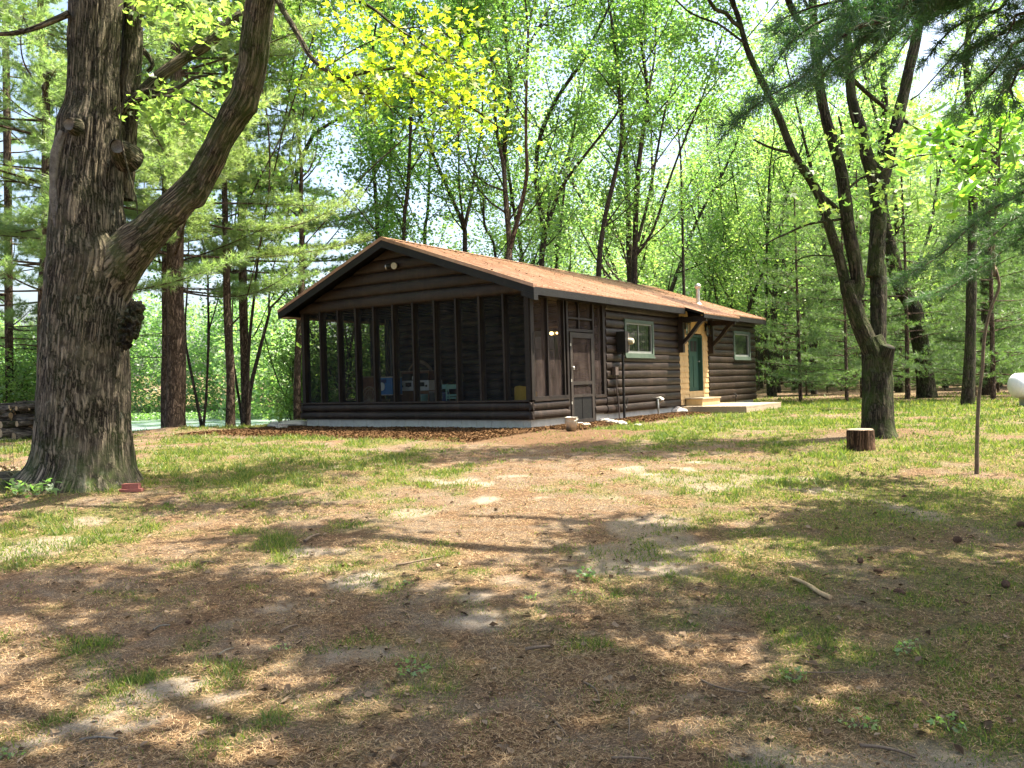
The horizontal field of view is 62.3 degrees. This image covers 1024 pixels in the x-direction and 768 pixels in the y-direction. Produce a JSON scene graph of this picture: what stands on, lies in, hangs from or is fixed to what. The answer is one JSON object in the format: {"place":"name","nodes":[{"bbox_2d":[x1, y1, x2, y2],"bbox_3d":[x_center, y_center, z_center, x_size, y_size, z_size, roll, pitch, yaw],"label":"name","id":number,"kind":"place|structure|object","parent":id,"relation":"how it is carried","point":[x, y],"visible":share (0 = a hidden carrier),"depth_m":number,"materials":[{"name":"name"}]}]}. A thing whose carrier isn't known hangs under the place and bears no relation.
{"place":"outdoors","nodes":[
{"label":"outdoors","id":0,"kind":"place"},
{"bbox_2d":[131,416,289,430],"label":"lake water","id":1,"kind":"structure","parent":0,"point":[142,424],"depth_m":105.87,"materials":[{"name":"liquid"}]},
{"bbox_2d":[131,409,291,420],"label":"reeds","id":2,"kind":"object","parent":1,"relation":"in","point":[194,415],"visible":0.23,"depth_m":121.44,"materials":[{"name":"green plant"}]},
{"bbox_2d":[0,374,1023,767],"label":"ground","id":3,"kind":"structure","parent":0,"point":[486,592],"depth_m":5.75,"materials":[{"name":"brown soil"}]},
{"bbox_2d":[0,360,35,402],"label":"understory shrub","id":4,"kind":"object","parent":3,"relation":"on","point":[14,387],"visible":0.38,"depth_m":24.37,"materials":[{"name":"green plant"}]},
{"bbox_2d":[0,382,35,402],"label":"understory shrub","id":5,"kind":"object","parent":3,"relation":"on","point":[18,398],"visible":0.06,"depth_m":24.12,"materials":[{"name":"green plant"}]},
{"bbox_2d":[6,478,62,497],"bbox_3d":[-5.618,1.215,9.937,0.611,0.249,0.580,-2,0,-38],"label":"seedling","id":6,"kind":"object","parent":3,"relation":"on","point":[39,485],"visible":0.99,"depth_m":9.90,"materials":[{"name":"green plant"}]},
{"bbox_2d":[0,337,135,400],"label":"understory shrub","id":7,"kind":"object","parent":3,"relation":"on","point":[9,364],"visible":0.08,"depth_m":24.75,"materials":[{"name":"green plant"}]},
{"bbox_2d":[0,311,159,420],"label":"understory shrub","id":8,"kind":"object","parent":3,"relation":"on","point":[28,349],"visible":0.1,"depth_m":25.45,"materials":[{"name":"green plant"}]},
{"bbox_2d":[0,0,161,400],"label":"pine tree","id":9,"kind":"object","parent":3,"relation":"on","point":[8,312],"visible":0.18,"depth_m":24.91,"materials":[{"name":"green plant"}]},
{"bbox_2d":[0,0,258,355],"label":"pine tree","id":10,"kind":"object","parent":3,"relation":"on","point":[44,102],"visible":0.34,"depth_m":17.80,"materials":[{"name":"green plant"}]},
{"bbox_2d":[9,0,321,427],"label":"pine tree","id":11,"kind":"object","parent":3,"relation":"on","point":[276,283],"visible":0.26,"depth_m":23.51,"materials":[{"name":"green plant"}]},
{"bbox_2d":[0,281,332,417],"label":"distant woods","id":12,"kind":"object","parent":3,"relation":"on","point":[199,351],"visible":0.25,"depth_m":132.57,"materials":[{"name":"green plant"}]},
{"bbox_2d":[0,0,374,427],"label":"pine tree","id":13,"kind":"object","parent":3,"relation":"on","point":[175,407],"visible":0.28,"depth_m":21.00,"materials":[{"name":"green plant"}]},
{"bbox_2d":[142,0,264,426],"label":"hardwood tree","id":14,"kind":"object","parent":3,"relation":"on","point":[201,422],"visible":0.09,"depth_m":24.48,"materials":[{"name":"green plant"}]},
{"bbox_2d":[21,0,395,425],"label":"pine tree","id":15,"kind":"object","parent":3,"relation":"on","point":[240,271],"visible":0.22,"depth_m":26.87,"materials":[{"name":"green plant"}]},
{"bbox_2d":[182,4,285,424],"bbox_3d":[-11.415,-7.166,32.156,5.735,22.089,6.050,-2,0,17],"label":"hardwood tree","id":16,"kind":"object","parent":3,"relation":"on","point":[236,381],"visible":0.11,"depth_m":29.94,"materials":[{"name":"green plant"}]},
{"bbox_2d":[154,0,342,426],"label":"hardwood tree","id":17,"kind":"object","parent":3,"relation":"on","point":[230,378],"visible":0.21,"depth_m":22.91,"materials":[{"name":"green plant"}]},
{"bbox_2d":[0,0,543,493],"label":"oak tree","id":18,"kind":"object","parent":3,"relation":"on","point":[100,254],"visible":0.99,"depth_m":10.55,"materials":[{"name":"brown plant"}]},
{"bbox_2d":[233,315,348,421],"bbox_3d":[-7.382,-0.209,29.032,3.678,4.493,4.091,-2,0,24],"label":"understory shrub","id":19,"kind":"object","parent":3,"relation":"on","point":[283,359],"visible":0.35,"depth_m":28.55,"materials":[{"name":"green plant"}]},
{"bbox_2d":[259,348,337,420],"bbox_3d":[-6.760,0.225,28.055,3.070,2.950,2.760,-2,0,-5],"label":"understory shrub","id":20,"kind":"object","parent":3,"relation":"on","point":[290,368],"visible":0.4,"depth_m":27.66,"materials":[{"name":"green plant"}]},
{"bbox_2d":[249,0,368,419],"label":"hardwood tree","id":21,"kind":"object","parent":3,"relation":"on","point":[297,411],"visible":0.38,"depth_m":25.96,"materials":[{"name":"green plant"}]},
{"bbox_2d":[268,340,353,415],"bbox_3d":[-6.792,0.004,29.042,3.284,3.578,3.195,-2,0,-6],"label":"understory shrub","id":22,"kind":"object","parent":3,"relation":"on","point":[312,362],"visible":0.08,"depth_m":28.70,"materials":[{"name":"green plant"}]},
{"bbox_2d":[258,247,384,400],"bbox_3d":[-5.583,-1.600,26.909,5.073,5.668,4.561,-2,0,-27],"label":"understory shrub","id":23,"kind":"object","parent":3,"relation":"on","point":[334,359],"visible":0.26,"depth_m":26.77,"materials":[{"name":"green plant"}]},
{"bbox_2d":[302,323,385,400],"bbox_3d":[-4.369,-0.798,27.473,4.030,3.984,3.921,-1,0,44],"label":"understory shrub","id":24,"kind":"object","parent":3,"relation":"on","point":[382,346],"visible":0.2,"depth_m":27.12,"materials":[{"name":"green plant"}]},
{"bbox_2d":[232,0,462,308],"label":"hardwood tree","id":25,"kind":"object","parent":3,"relation":"on","point":[307,146],"visible":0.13,"depth_m":32.92,"materials":[{"name":"green plant"}]},
{"bbox_2d":[300,0,429,374],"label":"hardwood tree","id":26,"kind":"object","parent":3,"relation":"on","point":[355,177],"visible":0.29,"depth_m":29.96,"materials":[{"name":"green plant"}]},
{"bbox_2d":[338,0,434,254],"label":"hardwood tree","id":27,"kind":"object","parent":3,"relation":"on","point":[393,119],"visible":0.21,"depth_m":33.74,"materials":[{"name":"green plant"}]},
{"bbox_2d":[223,0,553,425],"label":"hardwood tree","id":28,"kind":"object","parent":3,"relation":"on","point":[249,387],"visible":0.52,"depth_m":25.61,"materials":[{"name":"green plant"}]},
{"bbox_2d":[305,0,501,247],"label":"hardwood tree","id":29,"kind":"object","parent":3,"relation":"on","point":[411,139],"visible":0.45,"depth_m":27.80,"materials":[{"name":"green plant"}]},
{"bbox_2d":[336,1,488,253],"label":"hardwood tree","id":30,"kind":"object","parent":3,"relation":"on","point":[422,233],"visible":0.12,"depth_m":37.13,"materials":[{"name":"green plant"}]},
{"bbox_2d":[349,0,533,251],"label":"hardwood tree","id":31,"kind":"object","parent":3,"relation":"on","point":[460,217],"visible":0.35,"depth_m":30.45,"materials":[{"name":"green plant"}]},
{"bbox_2d":[175,411,712,442],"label":"wood chip mulch","id":32,"kind":"object","parent":3,"relation":"on","point":[437,433],"visible":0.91,"depth_m":17.85,"materials":[{"name":"brown wood"}]},
{"bbox_2d":[412,0,539,257],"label":"hardwood tree","id":33,"kind":"object","parent":3,"relation":"on","point":[483,222],"visible":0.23,"depth_m":33.28,"materials":[{"name":"green plant"}]},
{"bbox_2d":[421,0,562,259],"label":"hardwood tree","id":34,"kind":"object","parent":3,"relation":"on","point":[510,237],"visible":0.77,"depth_m":26.50,"materials":[{"name":"green plant"}]},
{"bbox_2d":[0,390,1023,767],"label":"grass","id":35,"kind":"structure","parent":3,"relation":"on","point":[808,412],"depth_m":8.66,"materials":[{"name":"green plant"}]},
{"bbox_2d":[0,409,1023,767],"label":"dead leaf litter","id":36,"kind":"object","parent":3,"relation":"on","point":[506,745],"visible":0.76,"depth_m":4.64,"materials":[{"name":"brown plant"}]},
{"bbox_2d":[457,119,568,266],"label":"hardwood tree","id":37,"kind":"object","parent":3,"relation":"on","point":[523,216],"visible":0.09,"depth_m":45.56,"materials":[{"name":"green plant"}]},
{"bbox_2d":[431,0,603,264],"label":"hardwood tree","id":38,"kind":"object","parent":3,"relation":"on","point":[548,27],"visible":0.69,"depth_m":28.90,"materials":[{"name":"green plant"}]},
{"bbox_2d":[277,236,765,428],"bbox_3d":[1.705,-1.061,25.170,8.197,4.879,14.940,-1,0,34],"label":"log cabin","id":39,"kind":"object","parent":3,"relation":"on","point":[486,340],"visible":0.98,"depth_m":20.41,"materials":[{"name":"wood"}]},
{"bbox_2d":[381,376,402,401],"bbox_3d":[-3.188,0.314,22.273,0.487,1.007,0.406,-1,0,34],"label":"drink cooler","id":40,"kind":"object","parent":39,"relation":"on","point":[386,385],"visible":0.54,"depth_m":22.11,"materials":[{"name":"metal"}]},
{"bbox_2d":[400,360,433,379],"bbox_3d":[-2.574,0.018,23.280,1.035,1.360,0.280,-1,0,34],"label":"wall cupboard","id":41,"kind":"object","parent":39,"relation":"attached to","point":[424,374],"depth_m":23.05,"materials":[{"name":"brown wood"}]},
{"bbox_2d":[402,379,434,400],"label":"kitchen range","id":42,"kind":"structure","parent":39,"relation":"on","point":[427,386],"depth_m":22.47,"materials":[{"name":"white metal"}]},
{"bbox_2d":[569,332,594,422],"bbox_3d":[1.624,-0.138,19.268,0.109,2.060,1.070,-1,0,34],"label":"screen door","id":43,"kind":"structure","parent":39,"relation":"in","point":[581,358],"depth_m":19.29,"materials":[{"name":"paint"}]},
{"bbox_2d":[622,319,655,357],"bbox_3d":[3.245,-1.149,21.768,0.162,0.975,1.730,-1,0,34],"label":"window","id":44,"kind":"structure","parent":39,"relation":"in","point":[642,347],"depth_m":21.93,"materials":[{"name":"glass"}]},
{"bbox_2d":[690,337,699,390],"bbox_3d":[5.331,-0.587,24.950,0.115,1.575,0.920,-1,0,34],"label":"front door","id":45,"kind":"structure","parent":39,"relation":"in","point":[694,372],"depth_m":25.06,"materials":[{"name":"green paint"}]},
{"bbox_2d":[732,331,751,359],"bbox_3d":[7.638,-1.271,28.243,0.162,0.955,1.640,-1,0,34],"label":"window","id":46,"kind":"structure","parent":39,"relation":"in","point":[740,339],"depth_m":28.42,"materials":[{"name":"plastic"}]},
{"bbox_2d":[451,4,614,272],"bbox_3d":[0.892,-7.534,37.025,6.444,18.280,10.721,-1,0,43],"label":"hardwood tree","id":47,"kind":"object","parent":3,"relation":"on","point":[557,257],"visible":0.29,"depth_m":37.28,"materials":[{"name":"green plant"}]},
{"bbox_2d":[514,47,644,278],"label":"hardwood tree","id":48,"kind":"object","parent":3,"relation":"on","point":[567,234],"visible":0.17,"depth_m":43.42,"materials":[{"name":"green plant"}]},
{"bbox_2d":[208,288,960,419],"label":"distant forest","id":49,"kind":"object","parent":3,"relation":"on","point":[258,393],"visible":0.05,"depth_m":115.65,"materials":[{"name":"green plant"}]},
{"bbox_2d":[523,205,674,285],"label":"hardwood tree","id":50,"kind":"object","parent":3,"relation":"on","point":[647,253],"visible":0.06,"depth_m":48.80,"materials":[{"name":"green plant"}]},
{"bbox_2d":[540,0,704,282],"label":"hardwood tree","id":51,"kind":"object","parent":3,"relation":"on","point":[628,254],"visible":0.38,"depth_m":36.84,"materials":[{"name":"green plant"}]},
{"bbox_2d":[571,178,679,285],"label":"hardwood tree","id":52,"kind":"object","parent":3,"relation":"on","point":[646,225],"visible":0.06,"depth_m":51.91,"materials":[{"name":"green plant"}]},
{"bbox_2d":[517,0,743,265],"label":"hardwood tree","id":53,"kind":"object","parent":3,"relation":"on","point":[597,108],"visible":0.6,"depth_m":31.18,"materials":[{"name":"green plant"}]},
{"bbox_2d":[471,33,797,291],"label":"hardwood tree","id":54,"kind":"object","parent":3,"relation":"on","point":[676,274],"visible":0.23,"depth_m":44.64,"materials":[{"name":"green plant"}]},
{"bbox_2d":[590,44,703,286],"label":"tree","id":55,"kind":"object","parent":3,"relation":"on","point":[666,270],"visible":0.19,"depth_m":54.20,"materials":[{"name":"green plant"}]},
{"bbox_2d":[603,160,714,302],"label":"hardwood tree","id":56,"kind":"object","parent":3,"relation":"on","point":[678,285],"visible":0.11,"depth_m":59.61,"materials":[{"name":"green plant"}]},
{"bbox_2d":[585,205,748,305],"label":"hardwood tree","id":57,"kind":"object","parent":3,"relation":"on","point":[655,253],"visible":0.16,"depth_m":47.64,"materials":[{"name":"green plant"}]},
{"bbox_2d":[593,0,767,284],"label":"hardwood tree","id":58,"kind":"object","parent":3,"relation":"on","point":[636,252],"visible":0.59,"depth_m":29.95,"materials":[{"name":"green plant"}]},
{"bbox_2d":[626,0,751,295],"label":"hardwood tree","id":59,"kind":"object","parent":3,"relation":"on","point":[681,179],"visible":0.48,"depth_m":35.60,"materials":[{"name":"green plant"}]},
{"bbox_2d":[557,0,824,276],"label":"hardwood tree","id":60,"kind":"object","parent":3,"relation":"on","point":[609,193],"visible":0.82,"depth_m":28.66,"materials":[{"name":"green plant"}]},
{"bbox_2d":[658,78,754,285],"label":"pine tree","id":61,"kind":"object","parent":3,"relation":"on","point":[708,150],"visible":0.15,"depth_m":63.22,"materials":[{"name":"green plant"}]},
{"bbox_2d":[672,173,758,310],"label":"hardwood tree","id":62,"kind":"object","parent":3,"relation":"on","point":[712,238],"visible":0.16,"depth_m":50.69,"materials":[{"name":"green plant"}]},
{"bbox_2d":[672,105,760,308],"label":"hardwood tree","id":63,"kind":"object","parent":3,"relation":"on","point":[704,139],"visible":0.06,"depth_m":67.79,"materials":[{"name":"green plant"}]},
{"bbox_2d":[681,402,780,412],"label":"entry deck","id":64,"kind":"structure","parent":3,"relation":"on","point":[742,407],"depth_m":23.47,"materials":[{"name":"beige concrete"}]},
{"bbox_2d":[685,397,720,405],"bbox_3d":[5.570,0.498,24.599,0.530,0.218,1.450,-1,0,34],"label":"door step","id":65,"kind":"object","parent":64,"relation":"on","point":[699,401],"depth_m":24.12,"materials":[{"name":"beige"}]},
{"bbox_2d":[649,138,817,339],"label":"hardwood tree","id":66,"kind":"object","parent":3,"relation":"on","point":[730,303],"visible":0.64,"depth_m":44.67,"materials":[{"name":"green plant"}]},
{"bbox_2d":[693,96,796,390],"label":"hardwood tree","id":67,"kind":"object","parent":3,"relation":"on","point":[757,373],"visible":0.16,"depth_m":54.89,"materials":[{"name":"green plant"}]},
{"bbox_2d":[691,111,840,392],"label":"hardwood tree","id":68,"kind":"object","parent":3,"relation":"on","point":[742,147],"visible":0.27,"depth_m":46.51,"materials":[{"name":"green plant"}]},
{"bbox_2d":[725,103,846,396],"bbox_3d":[12.624,-6.139,39.086,4.393,13.567,5.324,-1,0,43],"label":"hardwood tree","id":69,"kind":"object","parent":3,"relation":"on","point":[772,391],"visible":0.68,"depth_m":38.98,"materials":[{"name":"green plant"}]},
{"bbox_2d":[651,0,921,387],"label":"hardwood tree","id":70,"kind":"object","parent":3,"relation":"on","point":[760,355],"visible":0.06,"depth_m":60.78,"materials":[{"name":"green plant"}]},
{"bbox_2d":[707,18,894,393],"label":"hardwood tree","id":71,"kind":"object","parent":3,"relation":"on","point":[804,140],"visible":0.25,"depth_m":40.49,"materials":[{"name":"green plant"}]},
{"bbox_2d":[762,74,845,386],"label":"hardwood tree","id":72,"kind":"object","parent":3,"relation":"on","point":[817,110],"visible":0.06,"depth_m":69.32,"materials":[{"name":"green plant"}]},
{"bbox_2d":[752,184,861,400],"bbox_3d":[10.540,-3.302,31.408,4.733,8.187,4.341,-2,0,-16],"label":"young pine","id":73,"kind":"object","parent":3,"relation":"on","point":[783,273],"visible":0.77,"depth_m":31.25,"materials":[{"name":"green plant"}]},
{"bbox_2d":[769,289,848,395],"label":"young pine","id":74,"kind":"object","parent":3,"relation":"on","point":[790,354],"visible":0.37,"depth_m":38.78,"materials":[{"name":"green plant"}]},
{"bbox_2d":[716,2,909,390],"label":"hardwood tree","id":75,"kind":"object","parent":3,"relation":"on","point":[862,107],"visible":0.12,"depth_m":47.37,"materials":[{"name":"green plant"}]},
{"bbox_2d":[782,210,913,401],"bbox_3d":[11.334,-2.668,28.820,4.268,6.815,3.914,-1,0,33],"label":"young pine","id":76,"kind":"object","parent":3,"relation":"on","point":[846,343],"visible":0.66,"depth_m":28.74,"materials":[{"name":"green plant"}]},
{"bbox_2d":[675,0,1023,438],"bbox_3d":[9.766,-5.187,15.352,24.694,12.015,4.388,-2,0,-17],"label":"maple tree","id":77,"kind":"object","parent":3,"relation":"on","point":[877,360],"visible":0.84,"depth_m":13.53,"materials":[{"name":"brown plant"}]},
{"bbox_2d":[791,169,917,397],"bbox_3d":[13.636,-3.979,33.543,5.209,9.376,5.680,-1,0,34],"label":"young pine","id":78,"kind":"object","parent":3,"relation":"on","point":[833,176],"visible":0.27,"depth_m":33.37,"materials":[{"name":"green plant"}]},
{"bbox_2d":[807,220,911,380],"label":"young pine","id":79,"kind":"object","parent":3,"relation":"on","point":[863,303],"visible":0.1,"depth_m":39.38,"materials":[{"name":"green plant"}]},
{"bbox_2d":[846,428,875,450],"bbox_3d":[5.117,0.832,12.419,0.408,0.351,0.417,-2,0,0],"label":"sawn stump","id":80,"kind":"object","parent":3,"relation":"on","point":[860,439],"visible":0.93,"depth_m":12.26,"materials":[{"name":"brown wood"}]},
{"bbox_2d":[707,0,1023,309],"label":"pine tree","id":81,"kind":"object","parent":3,"relation":"on","point":[880,22],"visible":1,"depth_m":5.92,"materials":[{"name":"green plant"}]},
{"bbox_2d":[845,123,918,391],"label":"hardwood tree","id":82,"kind":"object","parent":3,"relation":"on","point":[898,389],"visible":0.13,"depth_m":41.35,"materials":[{"name":"green plant"}]},
{"bbox_2d":[827,57,937,287],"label":"pine tree","id":83,"kind":"object","parent":3,"relation":"on","point":[897,87],"visible":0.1,"depth_m":50.28,"materials":[{"name":"green plant"}]},
{"bbox_2d":[825,35,941,397],"bbox_3d":[13.685,-5.983,30.745,3.729,13.254,3.779,-2,0,0],"label":"hardwood tree","id":84,"kind":"object","parent":3,"relation":"on","point":[925,387],"visible":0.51,"depth_m":31.02,"materials":[{"name":"green plant"}]},
{"bbox_2d":[759,0,1009,390],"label":"hardwood tree","id":85,"kind":"object","parent":3,"relation":"on","point":[899,148],"visible":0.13,"depth_m":44.01,"materials":[{"name":"green plant"}]},
{"bbox_2d":[775,75,1023,331],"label":"hardwood tree","id":86,"kind":"object","parent":3,"relation":"on","point":[961,203],"visible":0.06,"depth_m":52.90,"materials":[{"name":"green plant"}]},
{"bbox_2d":[858,241,961,394],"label":"young pine","id":87,"kind":"object","parent":3,"relation":"on","point":[893,303],"visible":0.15,"depth_m":34.56,"materials":[{"name":"green plant"}]},
{"bbox_2d":[867,81,954,301],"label":"hardwood tree","id":88,"kind":"object","parent":3,"relation":"on","point":[919,113],"visible":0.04,"depth_m":55.50,"materials":[{"name":"green plant"}]},
{"bbox_2d":[842,156,995,398],"bbox_3d":[14.320,-3.876,30.647,5.023,9.140,5.476,-2,0,-4],"label":"young pine","id":89,"kind":"object","parent":3,"relation":"on","point":[904,252],"visible":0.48,"depth_m":30.54,"materials":[{"name":"green plant"}]},
{"bbox_2d":[849,152,1023,387],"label":"hardwood tree","id":90,"kind":"object","parent":3,"relation":"on","point":[923,277],"visible":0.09,"depth_m":49.17,"materials":[{"name":"green plant"}]},
{"bbox_2d":[927,711,966,733],"bbox_3d":[1.879,1.453,3.629,0.137,0.082,0.182,-2,0,-15],"label":"seedling","id":91,"kind":"object","parent":3,"relation":"on","point":[932,721],"visible":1,"depth_m":3.64,"materials":[{"name":"green plant"}]},
{"bbox_2d":[885,76,1023,473],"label":"young tree","id":92,"kind":"object","parent":3,"relation":"on","point":[966,188],"visible":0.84,"depth_m":9.99,"materials":[{"name":"green plant"}]},
{"bbox_2d":[914,41,1011,260],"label":"pine tree","id":93,"kind":"object","parent":3,"relation":"on","point":[934,170],"visible":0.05,"depth_m":53.10,"materials":[{"name":"green plant"}]},
{"bbox_2d":[903,116,1023,398],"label":"young pine","id":94,"kind":"object","parent":3,"relation":"on","point":[993,374],"visible":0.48,"depth_m":27.59,"materials":[{"name":"green plant"}]},
{"bbox_2d":[914,250,1023,395],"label":"young pine","id":95,"kind":"object","parent":3,"relation":"on","point":[950,338],"visible":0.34,"depth_m":31.69,"materials":[{"name":"green plant"}]},
{"bbox_2d":[922,106,1023,387],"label":"hardwood tree","id":96,"kind":"object","parent":3,"relation":"on","point":[997,221],"visible":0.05,"depth_m":44.69,"materials":[{"name":"green plant"}]},
{"bbox_2d":[927,1,1023,404],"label":"hardwood tree","id":97,"kind":"object","parent":3,"relation":"on","point":[968,382],"visible":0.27,"depth_m":24.04,"materials":[{"name":"green plant"}]},
{"bbox_2d":[932,70,1023,394],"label":"hardwood tree","id":98,"kind":"object","parent":3,"relation":"on","point":[985,390],"visible":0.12,"depth_m":32.05,"materials":[{"name":"green plant"}]},
{"bbox_2d":[937,272,1023,386],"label":"young pine","id":99,"kind":"object","parent":3,"relation":"on","point":[1004,340],"visible":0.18,"depth_m":34.85,"materials":[{"name":"green plant"}]},
{"bbox_2d":[939,250,1023,391],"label":"young pine","id":100,"kind":"object","parent":3,"relation":"on","point":[978,337],"visible":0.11,"depth_m":36.77,"materials":[{"name":"green plant"}]},
{"bbox_2d":[974,82,1023,293],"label":"hardwood tree","id":101,"kind":"object","parent":3,"relation":"on","point":[1020,146],"visible":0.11,"depth_m":45.09,"materials":[{"name":"green plant"}]},
{"bbox_2d":[994,221,1023,380],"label":"young pine","id":102,"kind":"object","parent":3,"relation":"on","point":[1019,278],"visible":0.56,"depth_m":30.80,"materials":[{"name":"green plant"}]},
{"bbox_2d":[1007,373,1023,405],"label":"propane tank","id":103,"kind":"object","parent":3,"relation":"on","point":[1015,385],"visible":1,"depth_m":22.36,"materials":[{"name":"metal"}]},
{"bbox_2d":[0,0,1023,375],"label":"sky","id":104,"kind":"structure","parent":0,"point":[925,44],"materials":[{"name":"white"}]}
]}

